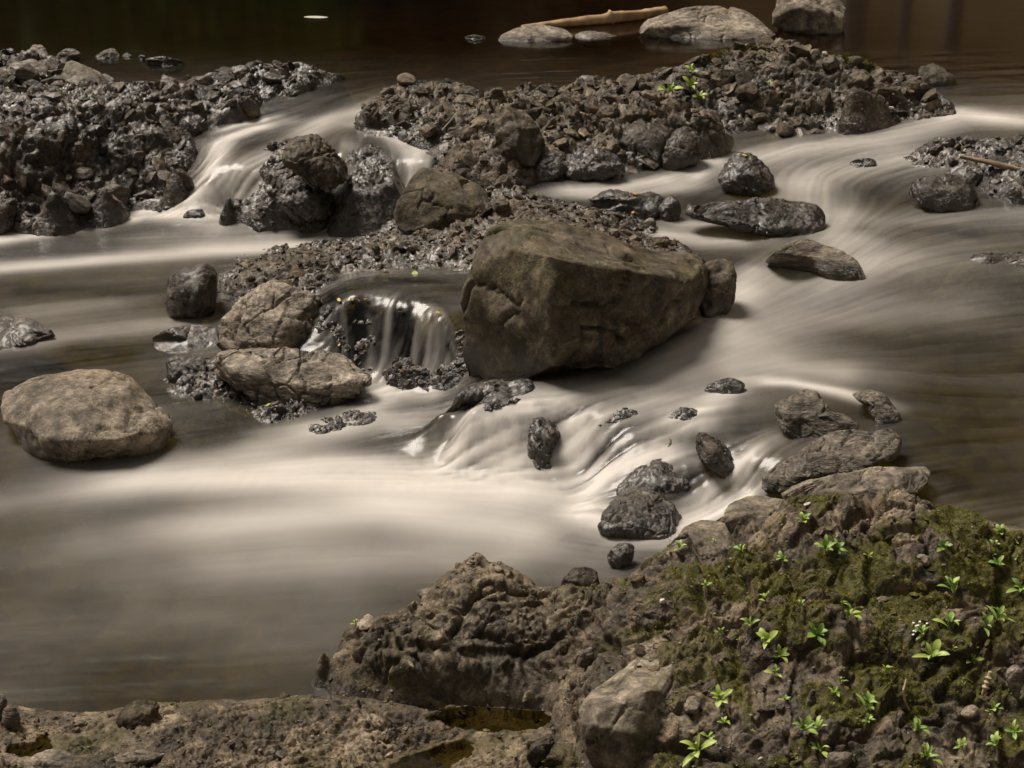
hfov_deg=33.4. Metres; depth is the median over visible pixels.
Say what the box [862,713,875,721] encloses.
seedling
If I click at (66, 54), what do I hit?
stone
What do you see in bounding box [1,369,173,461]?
boulder
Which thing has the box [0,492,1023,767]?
gravel
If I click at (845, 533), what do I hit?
stone
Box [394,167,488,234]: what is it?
boulder
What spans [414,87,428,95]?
stone
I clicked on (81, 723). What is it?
stone
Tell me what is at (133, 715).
boulder
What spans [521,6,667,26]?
driftwood log
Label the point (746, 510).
boulder
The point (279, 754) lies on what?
stone
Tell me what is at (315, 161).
boulder
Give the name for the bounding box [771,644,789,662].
seedling
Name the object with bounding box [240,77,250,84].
stone
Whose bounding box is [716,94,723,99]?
stone
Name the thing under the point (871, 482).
rock slab
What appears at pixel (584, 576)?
stone
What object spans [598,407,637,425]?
stone
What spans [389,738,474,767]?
puddle
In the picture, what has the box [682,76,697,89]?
seedling
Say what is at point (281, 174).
rubble
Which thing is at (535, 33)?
boulder
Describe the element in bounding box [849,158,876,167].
stone
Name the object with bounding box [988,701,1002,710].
seedling
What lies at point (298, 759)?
stone
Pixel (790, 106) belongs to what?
stone
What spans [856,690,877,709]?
seedling
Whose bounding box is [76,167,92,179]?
stone
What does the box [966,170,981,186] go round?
stone
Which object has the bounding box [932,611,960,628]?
seedling
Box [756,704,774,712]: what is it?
stone
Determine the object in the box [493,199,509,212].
stone
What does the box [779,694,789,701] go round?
seedling
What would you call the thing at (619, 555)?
stone
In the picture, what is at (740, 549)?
seedling
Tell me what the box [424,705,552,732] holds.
puddle
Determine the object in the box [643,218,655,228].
stone
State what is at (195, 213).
stone
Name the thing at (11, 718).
stone
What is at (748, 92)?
stone
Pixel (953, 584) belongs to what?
seedling
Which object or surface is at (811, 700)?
stone
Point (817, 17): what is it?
boulder
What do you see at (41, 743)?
puddle
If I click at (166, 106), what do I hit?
stone
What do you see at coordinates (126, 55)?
stone
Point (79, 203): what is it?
stone
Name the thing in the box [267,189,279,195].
stone
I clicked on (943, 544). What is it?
seedling
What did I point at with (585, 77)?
stone
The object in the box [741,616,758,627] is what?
seedling
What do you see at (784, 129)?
stone
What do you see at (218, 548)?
stream water
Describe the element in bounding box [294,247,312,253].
stone
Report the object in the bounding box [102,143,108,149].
stone
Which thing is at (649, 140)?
boulder
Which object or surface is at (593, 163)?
stone
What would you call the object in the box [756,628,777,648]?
seedling
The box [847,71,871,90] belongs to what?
stone
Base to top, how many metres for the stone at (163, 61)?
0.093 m
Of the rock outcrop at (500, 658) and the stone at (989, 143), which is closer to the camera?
the rock outcrop at (500, 658)
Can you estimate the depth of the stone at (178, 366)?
6.34 m
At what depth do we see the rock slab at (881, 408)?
5.57 m
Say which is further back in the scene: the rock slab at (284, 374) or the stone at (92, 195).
the stone at (92, 195)
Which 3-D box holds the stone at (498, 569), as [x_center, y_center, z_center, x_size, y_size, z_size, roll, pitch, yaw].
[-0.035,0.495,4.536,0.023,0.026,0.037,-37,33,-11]
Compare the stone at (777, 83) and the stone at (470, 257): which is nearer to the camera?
the stone at (470, 257)
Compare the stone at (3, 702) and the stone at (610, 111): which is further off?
the stone at (610, 111)
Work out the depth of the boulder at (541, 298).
5.95 m
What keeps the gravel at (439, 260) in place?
on the rock outcrop at (488, 223)
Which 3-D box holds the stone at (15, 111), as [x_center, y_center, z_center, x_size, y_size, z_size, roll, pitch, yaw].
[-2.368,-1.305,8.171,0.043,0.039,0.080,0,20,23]
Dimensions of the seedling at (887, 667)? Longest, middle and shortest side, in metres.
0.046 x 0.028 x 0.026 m
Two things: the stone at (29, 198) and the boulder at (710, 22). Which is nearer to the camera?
the stone at (29, 198)
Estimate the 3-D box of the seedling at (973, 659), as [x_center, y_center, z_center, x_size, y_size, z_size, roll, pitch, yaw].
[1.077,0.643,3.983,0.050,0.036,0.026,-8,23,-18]
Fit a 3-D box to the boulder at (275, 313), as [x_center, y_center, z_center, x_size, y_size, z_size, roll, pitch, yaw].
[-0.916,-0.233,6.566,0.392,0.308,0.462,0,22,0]
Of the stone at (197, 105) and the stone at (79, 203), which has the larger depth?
the stone at (197, 105)
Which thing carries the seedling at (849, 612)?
on the rock outcrop at (500, 658)
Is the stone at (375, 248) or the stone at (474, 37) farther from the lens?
the stone at (474, 37)
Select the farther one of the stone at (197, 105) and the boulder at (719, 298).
the stone at (197, 105)
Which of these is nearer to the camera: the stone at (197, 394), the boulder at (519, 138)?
the stone at (197, 394)
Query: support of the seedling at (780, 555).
on the rock outcrop at (500, 658)
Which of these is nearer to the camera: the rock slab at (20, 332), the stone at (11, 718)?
the stone at (11, 718)
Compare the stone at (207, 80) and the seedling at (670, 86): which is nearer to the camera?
the seedling at (670, 86)
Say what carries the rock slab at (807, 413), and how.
on the ground
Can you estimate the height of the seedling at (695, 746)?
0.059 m
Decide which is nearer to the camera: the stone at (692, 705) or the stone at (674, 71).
the stone at (692, 705)
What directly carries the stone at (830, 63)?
on the rock outcrop at (854, 112)
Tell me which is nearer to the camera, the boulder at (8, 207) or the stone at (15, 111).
the boulder at (8, 207)
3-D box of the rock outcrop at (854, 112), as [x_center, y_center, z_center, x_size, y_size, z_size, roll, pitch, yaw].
[0.669,-1.304,8.582,2.992,0.677,1.588,-9,24,-22]
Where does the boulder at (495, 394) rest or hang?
on the stream water
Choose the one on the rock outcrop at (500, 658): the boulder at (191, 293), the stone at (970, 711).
the stone at (970, 711)
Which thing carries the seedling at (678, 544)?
on the boulder at (703, 534)
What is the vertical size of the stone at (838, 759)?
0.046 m
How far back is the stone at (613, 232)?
6.97 m
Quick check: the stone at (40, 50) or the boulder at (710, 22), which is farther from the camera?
the boulder at (710, 22)
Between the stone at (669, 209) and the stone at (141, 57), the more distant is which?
the stone at (141, 57)
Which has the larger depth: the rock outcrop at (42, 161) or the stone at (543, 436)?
the rock outcrop at (42, 161)
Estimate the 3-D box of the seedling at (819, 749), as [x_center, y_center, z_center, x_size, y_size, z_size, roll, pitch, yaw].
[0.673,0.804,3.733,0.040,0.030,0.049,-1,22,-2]
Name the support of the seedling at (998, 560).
on the rock outcrop at (500, 658)
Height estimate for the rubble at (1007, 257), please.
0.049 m
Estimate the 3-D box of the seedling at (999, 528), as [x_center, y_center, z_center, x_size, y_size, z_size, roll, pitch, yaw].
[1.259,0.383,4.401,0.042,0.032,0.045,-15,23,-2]
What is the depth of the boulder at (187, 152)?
8.26 m
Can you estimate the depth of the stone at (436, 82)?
8.55 m
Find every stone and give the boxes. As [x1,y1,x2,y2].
[0,70,10,85]
[0,694,6,718]
[2,704,20,730]
[6,59,47,76]
[10,63,38,82]
[11,108,21,115]
[16,49,38,56]
[16,50,36,60]
[25,194,36,201]
[30,45,48,58]
[49,86,60,91]
[56,48,80,60]
[56,82,63,87]
[64,174,71,182]
[64,191,91,213]
[72,720,87,726]
[76,112,82,118]
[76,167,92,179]
[87,192,96,198]
[95,48,119,58]
[102,74,113,80]
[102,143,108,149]
[106,183,130,204]
[122,53,130,56]
[133,190,153,198]
[138,55,145,59]
[145,56,183,65]
[152,324,218,351]
[159,95,168,102]
[159,102,170,109]
[160,75,178,89]
[166,353,206,382]
[183,209,204,218]
[191,101,203,109]
[193,390,201,399]
[194,75,213,85]
[206,94,219,101]
[228,80,245,89]
[228,98,236,106]
[228,390,240,397]
[230,65,250,79]
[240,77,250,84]
[251,216,266,231]
[261,71,282,82]
[267,141,277,149]
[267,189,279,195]
[276,751,283,758]
[278,692,289,698]
[293,754,306,764]
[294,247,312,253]
[315,273,324,279]
[356,616,374,630]
[371,620,386,635]
[372,245,379,252]
[393,745,400,751]
[396,73,416,84]
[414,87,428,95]
[416,587,429,598]
[432,102,454,111]
[434,81,451,86]
[448,229,458,237]
[453,86,468,93]
[455,562,461,568]
[462,86,481,98]
[464,35,484,39]
[466,255,474,261]
[482,585,494,596]
[488,119,495,125]
[491,139,497,148]
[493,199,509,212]
[494,565,503,573]
[526,734,553,766]
[527,417,559,470]
[532,152,566,181]
[552,138,568,148]
[559,123,567,129]
[561,567,599,586]
[565,147,622,181]
[575,31,615,38]
[575,86,583,91]
[577,647,593,667]
[579,75,593,79]
[596,104,618,118]
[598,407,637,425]
[607,543,634,568]
[609,228,618,236]
[619,229,633,235]
[629,234,641,241]
[631,91,641,96]
[637,82,645,90]
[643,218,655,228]
[652,238,659,248]
[658,196,680,220]
[665,438,671,446]
[668,407,697,420]
[670,69,681,73]
[683,696,700,713]
[695,432,733,478]
[704,378,744,393]
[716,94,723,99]
[735,82,758,103]
[752,113,766,123]
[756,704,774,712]
[770,80,783,86]
[776,122,794,136]
[776,703,784,711]
[785,102,795,110]
[806,689,815,705]
[822,55,838,71]
[825,752,853,767]
[842,530,848,536]
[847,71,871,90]
[848,56,862,65]
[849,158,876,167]
[917,554,929,565]
[919,500,930,507]
[944,137,954,145]
[948,157,956,166]
[956,614,964,621]
[961,705,979,718]
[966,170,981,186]
[985,141,993,147]
[1006,665,1023,699]
[1008,658,1014,665]
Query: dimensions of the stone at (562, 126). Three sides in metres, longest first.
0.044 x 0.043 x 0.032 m
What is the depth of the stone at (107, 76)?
8.90 m
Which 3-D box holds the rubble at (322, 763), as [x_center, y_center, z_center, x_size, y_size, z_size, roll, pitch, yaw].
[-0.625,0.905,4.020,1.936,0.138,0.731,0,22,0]
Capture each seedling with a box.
[658,82,682,96]
[674,540,685,550]
[680,733,716,766]
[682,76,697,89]
[686,63,698,73]
[692,90,706,99]
[700,731,716,739]
[711,684,732,707]
[715,627,728,635]
[717,716,729,724]
[733,544,752,555]
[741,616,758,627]
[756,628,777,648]
[759,592,767,602]
[764,664,781,676]
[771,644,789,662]
[776,551,787,561]
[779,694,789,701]
[792,715,817,733]
[796,512,810,523]
[807,622,827,644]
[810,715,826,730]
[810,742,828,757]
[814,534,836,551]
[828,686,839,696]
[834,538,847,553]
[845,602,861,620]
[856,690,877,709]
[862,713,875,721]
[882,664,891,674]
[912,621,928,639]
[912,639,949,659]
[913,716,929,733]
[920,743,942,764]
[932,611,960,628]
[937,537,952,551]
[937,575,973,596]
[953,737,966,748]
[966,654,983,663]
[979,611,992,636]
[986,605,1014,621]
[986,731,1000,747]
[988,555,1004,564]
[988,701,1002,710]
[993,524,1008,535]
[1005,719,1022,738]
[1006,578,1023,592]
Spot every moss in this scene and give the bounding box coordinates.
[570,491,1023,767]
[698,41,875,69]
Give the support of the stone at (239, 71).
on the rock outcrop at (42, 161)
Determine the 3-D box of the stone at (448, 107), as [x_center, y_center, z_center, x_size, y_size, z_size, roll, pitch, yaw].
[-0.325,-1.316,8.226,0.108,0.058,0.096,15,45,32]
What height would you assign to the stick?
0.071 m
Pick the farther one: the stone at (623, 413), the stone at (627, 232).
the stone at (627, 232)
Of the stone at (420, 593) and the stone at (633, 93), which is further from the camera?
the stone at (633, 93)
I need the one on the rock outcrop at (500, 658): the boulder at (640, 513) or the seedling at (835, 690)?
the seedling at (835, 690)
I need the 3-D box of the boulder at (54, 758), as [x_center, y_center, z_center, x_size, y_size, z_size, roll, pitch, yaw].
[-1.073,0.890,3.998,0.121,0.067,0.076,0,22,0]
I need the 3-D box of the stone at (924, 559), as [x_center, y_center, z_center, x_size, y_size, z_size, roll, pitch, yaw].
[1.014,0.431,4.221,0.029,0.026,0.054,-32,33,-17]
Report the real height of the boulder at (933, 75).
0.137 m
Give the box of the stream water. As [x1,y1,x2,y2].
[0,0,1023,711]
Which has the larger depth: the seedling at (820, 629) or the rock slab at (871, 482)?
the rock slab at (871, 482)
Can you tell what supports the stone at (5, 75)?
on the rock outcrop at (42, 161)
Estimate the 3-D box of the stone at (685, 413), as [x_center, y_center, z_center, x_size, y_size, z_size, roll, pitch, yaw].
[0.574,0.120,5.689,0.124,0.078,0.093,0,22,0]
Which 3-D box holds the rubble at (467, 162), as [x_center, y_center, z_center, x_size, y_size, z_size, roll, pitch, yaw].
[0.672,-1.377,8.559,2.862,0.573,1.430,-10,24,-23]
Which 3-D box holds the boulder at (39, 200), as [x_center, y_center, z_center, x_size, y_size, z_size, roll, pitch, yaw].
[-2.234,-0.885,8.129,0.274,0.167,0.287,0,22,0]
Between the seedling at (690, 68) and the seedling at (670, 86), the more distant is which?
the seedling at (690, 68)
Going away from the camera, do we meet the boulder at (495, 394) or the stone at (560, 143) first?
the boulder at (495, 394)
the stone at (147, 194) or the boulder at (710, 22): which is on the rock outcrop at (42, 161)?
the stone at (147, 194)
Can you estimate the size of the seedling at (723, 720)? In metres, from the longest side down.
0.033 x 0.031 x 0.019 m
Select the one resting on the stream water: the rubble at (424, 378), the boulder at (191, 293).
the rubble at (424, 378)
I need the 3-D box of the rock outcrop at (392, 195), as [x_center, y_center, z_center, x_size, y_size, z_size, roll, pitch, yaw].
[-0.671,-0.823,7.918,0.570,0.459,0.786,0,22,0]
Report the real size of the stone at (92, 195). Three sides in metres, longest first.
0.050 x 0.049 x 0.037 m
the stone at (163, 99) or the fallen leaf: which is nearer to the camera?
the stone at (163, 99)
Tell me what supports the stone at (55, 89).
on the rock outcrop at (42, 161)
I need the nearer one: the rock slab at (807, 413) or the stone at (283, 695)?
the stone at (283, 695)
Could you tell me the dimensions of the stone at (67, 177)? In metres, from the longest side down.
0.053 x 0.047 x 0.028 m
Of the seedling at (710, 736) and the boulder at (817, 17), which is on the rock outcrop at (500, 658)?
the seedling at (710, 736)
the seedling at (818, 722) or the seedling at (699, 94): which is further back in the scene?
the seedling at (699, 94)
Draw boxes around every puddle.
[6,734,52,756]
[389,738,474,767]
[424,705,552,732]
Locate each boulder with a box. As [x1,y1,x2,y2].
[0,198,17,233]
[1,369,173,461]
[26,749,75,767]
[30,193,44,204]
[61,60,106,87]
[106,749,162,767]
[116,700,159,729]
[142,138,196,177]
[163,263,217,318]
[216,279,321,350]
[276,175,334,222]
[282,134,350,192]
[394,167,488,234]
[445,378,534,412]
[460,219,708,380]
[494,105,545,167]
[498,24,572,41]
[579,658,686,767]
[588,189,663,218]
[597,486,681,539]
[616,458,691,495]
[620,123,671,167]
[639,6,774,39]
[661,126,702,170]
[674,520,730,559]
[699,259,736,317]
[717,152,775,196]
[724,495,782,533]
[765,238,865,280]
[772,0,846,34]
[908,173,977,212]
[918,63,955,86]
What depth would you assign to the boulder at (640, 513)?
5.24 m
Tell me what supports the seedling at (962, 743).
on the rock outcrop at (500, 658)
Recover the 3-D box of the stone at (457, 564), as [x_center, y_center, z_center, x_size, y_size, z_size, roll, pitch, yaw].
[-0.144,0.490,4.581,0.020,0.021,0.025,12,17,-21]
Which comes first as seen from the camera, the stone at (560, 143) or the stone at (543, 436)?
the stone at (543, 436)
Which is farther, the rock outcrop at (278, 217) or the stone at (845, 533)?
the rock outcrop at (278, 217)
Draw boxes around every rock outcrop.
[0,54,337,235]
[0,694,582,767]
[164,358,319,422]
[217,184,700,304]
[219,142,353,232]
[310,410,376,433]
[310,489,1023,767]
[315,306,465,389]
[326,144,404,237]
[353,40,955,188]
[903,137,1023,204]
[969,250,1023,266]
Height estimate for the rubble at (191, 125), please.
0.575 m
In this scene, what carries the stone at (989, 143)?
on the rock outcrop at (1004, 176)
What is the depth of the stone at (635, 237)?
6.99 m
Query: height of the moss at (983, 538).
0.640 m
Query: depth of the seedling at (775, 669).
3.93 m
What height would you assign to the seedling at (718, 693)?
0.041 m
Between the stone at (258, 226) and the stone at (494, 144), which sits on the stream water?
the stone at (258, 226)
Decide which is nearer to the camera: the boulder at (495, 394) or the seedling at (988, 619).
the seedling at (988, 619)
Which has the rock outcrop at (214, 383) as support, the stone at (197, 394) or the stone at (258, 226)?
the stone at (197, 394)
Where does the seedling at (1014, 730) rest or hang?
on the rock outcrop at (500, 658)
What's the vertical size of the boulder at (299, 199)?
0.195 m
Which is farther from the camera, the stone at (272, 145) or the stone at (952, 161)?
the stone at (272, 145)
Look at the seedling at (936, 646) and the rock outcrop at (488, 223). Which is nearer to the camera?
the seedling at (936, 646)
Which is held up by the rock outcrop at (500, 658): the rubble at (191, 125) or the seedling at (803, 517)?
the seedling at (803, 517)
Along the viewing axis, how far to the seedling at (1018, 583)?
4.25 m
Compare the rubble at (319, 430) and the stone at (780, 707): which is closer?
the stone at (780, 707)
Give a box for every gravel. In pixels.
[0,41,944,293]
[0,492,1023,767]
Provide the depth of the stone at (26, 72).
8.76 m
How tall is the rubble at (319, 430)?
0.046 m
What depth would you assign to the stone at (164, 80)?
8.70 m
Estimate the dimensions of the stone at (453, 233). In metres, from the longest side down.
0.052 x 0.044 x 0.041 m
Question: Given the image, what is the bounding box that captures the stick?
[960,155,1022,170]
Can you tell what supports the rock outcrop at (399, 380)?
on the ground
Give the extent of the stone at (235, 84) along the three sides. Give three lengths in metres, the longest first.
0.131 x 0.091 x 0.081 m
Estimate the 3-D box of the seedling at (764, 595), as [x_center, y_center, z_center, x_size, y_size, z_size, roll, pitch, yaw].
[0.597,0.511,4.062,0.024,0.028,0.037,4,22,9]
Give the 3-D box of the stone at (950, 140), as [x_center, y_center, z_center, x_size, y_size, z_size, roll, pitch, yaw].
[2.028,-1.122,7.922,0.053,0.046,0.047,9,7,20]
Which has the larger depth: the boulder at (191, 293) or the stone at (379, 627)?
the boulder at (191, 293)
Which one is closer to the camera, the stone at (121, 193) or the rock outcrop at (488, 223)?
the rock outcrop at (488, 223)
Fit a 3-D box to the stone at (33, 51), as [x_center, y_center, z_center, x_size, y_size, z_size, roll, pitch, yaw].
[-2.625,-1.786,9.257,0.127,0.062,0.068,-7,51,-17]
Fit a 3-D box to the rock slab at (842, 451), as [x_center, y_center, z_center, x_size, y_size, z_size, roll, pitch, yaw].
[0.977,0.256,5.288,0.450,0.210,0.301,-15,26,-32]
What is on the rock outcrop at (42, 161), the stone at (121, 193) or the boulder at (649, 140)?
the stone at (121, 193)
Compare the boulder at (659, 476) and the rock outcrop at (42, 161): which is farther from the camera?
the rock outcrop at (42, 161)
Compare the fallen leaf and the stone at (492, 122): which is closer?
the stone at (492, 122)
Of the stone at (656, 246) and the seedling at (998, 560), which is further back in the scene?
the stone at (656, 246)
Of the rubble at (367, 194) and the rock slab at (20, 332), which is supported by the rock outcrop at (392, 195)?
the rubble at (367, 194)
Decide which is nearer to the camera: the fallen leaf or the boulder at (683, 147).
the boulder at (683, 147)
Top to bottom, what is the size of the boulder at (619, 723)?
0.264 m
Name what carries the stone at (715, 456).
on the stream water
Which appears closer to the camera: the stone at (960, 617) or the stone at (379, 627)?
the stone at (960, 617)
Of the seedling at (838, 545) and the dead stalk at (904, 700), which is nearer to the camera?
the dead stalk at (904, 700)
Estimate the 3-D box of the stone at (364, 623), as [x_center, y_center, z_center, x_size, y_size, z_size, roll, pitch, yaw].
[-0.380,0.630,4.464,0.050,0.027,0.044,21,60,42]
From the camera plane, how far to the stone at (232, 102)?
8.63 m
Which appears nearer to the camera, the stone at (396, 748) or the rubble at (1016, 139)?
the stone at (396, 748)
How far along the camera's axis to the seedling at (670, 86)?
8.48 m
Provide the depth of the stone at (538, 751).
3.97 m
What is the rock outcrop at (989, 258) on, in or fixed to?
on the ground
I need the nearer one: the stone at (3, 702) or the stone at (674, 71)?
the stone at (3, 702)
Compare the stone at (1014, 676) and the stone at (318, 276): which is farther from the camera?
the stone at (318, 276)
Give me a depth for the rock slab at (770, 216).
7.26 m
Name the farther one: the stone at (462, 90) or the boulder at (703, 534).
the stone at (462, 90)
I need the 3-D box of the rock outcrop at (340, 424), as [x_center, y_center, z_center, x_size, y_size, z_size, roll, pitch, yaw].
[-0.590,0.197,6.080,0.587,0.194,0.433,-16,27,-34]
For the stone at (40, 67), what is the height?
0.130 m
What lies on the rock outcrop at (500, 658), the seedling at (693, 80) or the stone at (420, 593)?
the stone at (420, 593)
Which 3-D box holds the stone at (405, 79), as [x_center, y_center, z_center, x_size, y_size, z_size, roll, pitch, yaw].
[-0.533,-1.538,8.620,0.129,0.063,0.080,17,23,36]
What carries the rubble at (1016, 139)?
on the rock outcrop at (1004, 176)
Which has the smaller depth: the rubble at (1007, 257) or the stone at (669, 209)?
the rubble at (1007, 257)
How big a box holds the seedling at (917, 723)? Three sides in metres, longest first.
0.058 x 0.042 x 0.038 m
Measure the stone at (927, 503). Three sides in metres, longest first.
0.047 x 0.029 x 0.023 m
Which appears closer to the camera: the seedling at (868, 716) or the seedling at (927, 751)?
the seedling at (927, 751)
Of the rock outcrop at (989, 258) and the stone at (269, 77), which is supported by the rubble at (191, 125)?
the stone at (269, 77)
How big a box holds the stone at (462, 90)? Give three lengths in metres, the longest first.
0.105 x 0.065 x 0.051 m
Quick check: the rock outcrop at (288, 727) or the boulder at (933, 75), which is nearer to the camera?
the rock outcrop at (288, 727)
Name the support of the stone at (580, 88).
on the rock outcrop at (854, 112)
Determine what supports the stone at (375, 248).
on the rock outcrop at (488, 223)
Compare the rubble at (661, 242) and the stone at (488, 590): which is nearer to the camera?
the stone at (488, 590)
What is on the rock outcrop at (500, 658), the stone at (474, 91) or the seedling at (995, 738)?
the seedling at (995, 738)
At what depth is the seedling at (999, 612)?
4.03 m
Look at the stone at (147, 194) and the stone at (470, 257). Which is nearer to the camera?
the stone at (470, 257)
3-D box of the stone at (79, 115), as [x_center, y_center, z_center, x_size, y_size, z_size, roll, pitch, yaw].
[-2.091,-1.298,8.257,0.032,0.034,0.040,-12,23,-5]
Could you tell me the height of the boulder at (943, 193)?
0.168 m
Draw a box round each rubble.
[0,48,345,235]
[0,696,579,767]
[163,358,319,422]
[218,180,692,300]
[220,134,349,232]
[308,410,375,433]
[316,305,467,391]
[319,491,1023,767]
[330,143,399,236]
[355,33,954,187]
[914,134,1023,198]
[980,251,1019,266]
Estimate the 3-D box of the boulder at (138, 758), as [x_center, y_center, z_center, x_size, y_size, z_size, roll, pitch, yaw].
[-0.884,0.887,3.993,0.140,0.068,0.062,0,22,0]
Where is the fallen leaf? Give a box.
[305,16,325,17]
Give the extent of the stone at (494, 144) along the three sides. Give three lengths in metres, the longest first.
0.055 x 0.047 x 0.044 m
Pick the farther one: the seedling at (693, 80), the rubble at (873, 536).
the seedling at (693, 80)
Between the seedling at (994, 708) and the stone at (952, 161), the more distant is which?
the stone at (952, 161)
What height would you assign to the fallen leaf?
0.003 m
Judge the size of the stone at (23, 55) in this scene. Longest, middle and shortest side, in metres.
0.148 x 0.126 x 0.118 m
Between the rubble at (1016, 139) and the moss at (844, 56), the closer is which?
the rubble at (1016, 139)
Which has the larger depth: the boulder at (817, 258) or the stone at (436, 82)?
the stone at (436, 82)
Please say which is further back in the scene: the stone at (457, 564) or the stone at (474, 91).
the stone at (474, 91)
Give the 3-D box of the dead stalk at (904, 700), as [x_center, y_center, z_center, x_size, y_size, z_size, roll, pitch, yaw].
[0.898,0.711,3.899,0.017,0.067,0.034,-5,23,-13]
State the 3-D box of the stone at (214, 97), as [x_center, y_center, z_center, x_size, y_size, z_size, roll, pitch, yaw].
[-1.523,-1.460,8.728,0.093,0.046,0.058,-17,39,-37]
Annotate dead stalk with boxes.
[902,679,909,710]
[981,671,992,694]
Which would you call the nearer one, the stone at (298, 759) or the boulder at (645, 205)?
the stone at (298, 759)
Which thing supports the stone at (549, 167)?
in the stream water
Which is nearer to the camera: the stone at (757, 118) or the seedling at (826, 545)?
the seedling at (826, 545)
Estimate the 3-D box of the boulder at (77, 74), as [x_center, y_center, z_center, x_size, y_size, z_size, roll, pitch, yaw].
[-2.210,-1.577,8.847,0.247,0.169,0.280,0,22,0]
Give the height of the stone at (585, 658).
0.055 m
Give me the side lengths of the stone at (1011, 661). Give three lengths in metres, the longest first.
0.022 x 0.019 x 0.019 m
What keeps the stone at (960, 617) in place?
on the rock outcrop at (500, 658)
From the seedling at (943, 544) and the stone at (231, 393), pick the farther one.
the stone at (231, 393)
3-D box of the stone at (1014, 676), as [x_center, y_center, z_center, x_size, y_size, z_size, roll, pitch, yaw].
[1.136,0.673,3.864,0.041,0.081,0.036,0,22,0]
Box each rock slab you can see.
[0,316,54,349]
[211,346,371,404]
[685,197,825,236]
[762,429,901,495]
[774,389,858,437]
[781,466,930,498]
[852,390,899,423]
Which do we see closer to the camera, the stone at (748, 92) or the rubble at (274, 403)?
the rubble at (274, 403)
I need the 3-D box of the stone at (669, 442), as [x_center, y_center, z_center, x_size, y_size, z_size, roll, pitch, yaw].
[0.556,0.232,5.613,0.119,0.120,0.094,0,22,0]
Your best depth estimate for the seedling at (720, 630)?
4.06 m
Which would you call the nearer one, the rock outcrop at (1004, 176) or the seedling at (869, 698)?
the seedling at (869, 698)
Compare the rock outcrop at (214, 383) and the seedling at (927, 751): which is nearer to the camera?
the seedling at (927, 751)
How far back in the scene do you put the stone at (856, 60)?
8.63 m
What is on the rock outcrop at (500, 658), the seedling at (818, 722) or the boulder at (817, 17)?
the seedling at (818, 722)
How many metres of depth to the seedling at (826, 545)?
4.21 m
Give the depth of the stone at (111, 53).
9.59 m
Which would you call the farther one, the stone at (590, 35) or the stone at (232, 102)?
the stone at (590, 35)
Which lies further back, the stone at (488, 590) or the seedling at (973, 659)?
the stone at (488, 590)
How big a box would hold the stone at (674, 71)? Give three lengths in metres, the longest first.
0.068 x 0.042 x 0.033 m
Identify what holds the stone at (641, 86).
on the rock outcrop at (854, 112)
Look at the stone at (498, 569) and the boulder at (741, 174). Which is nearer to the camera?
the stone at (498, 569)
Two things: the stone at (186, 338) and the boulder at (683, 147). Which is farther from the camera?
the boulder at (683, 147)
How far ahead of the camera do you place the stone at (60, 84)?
8.74 m
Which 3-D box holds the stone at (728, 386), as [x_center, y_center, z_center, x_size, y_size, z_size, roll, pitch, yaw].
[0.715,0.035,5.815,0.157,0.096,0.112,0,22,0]

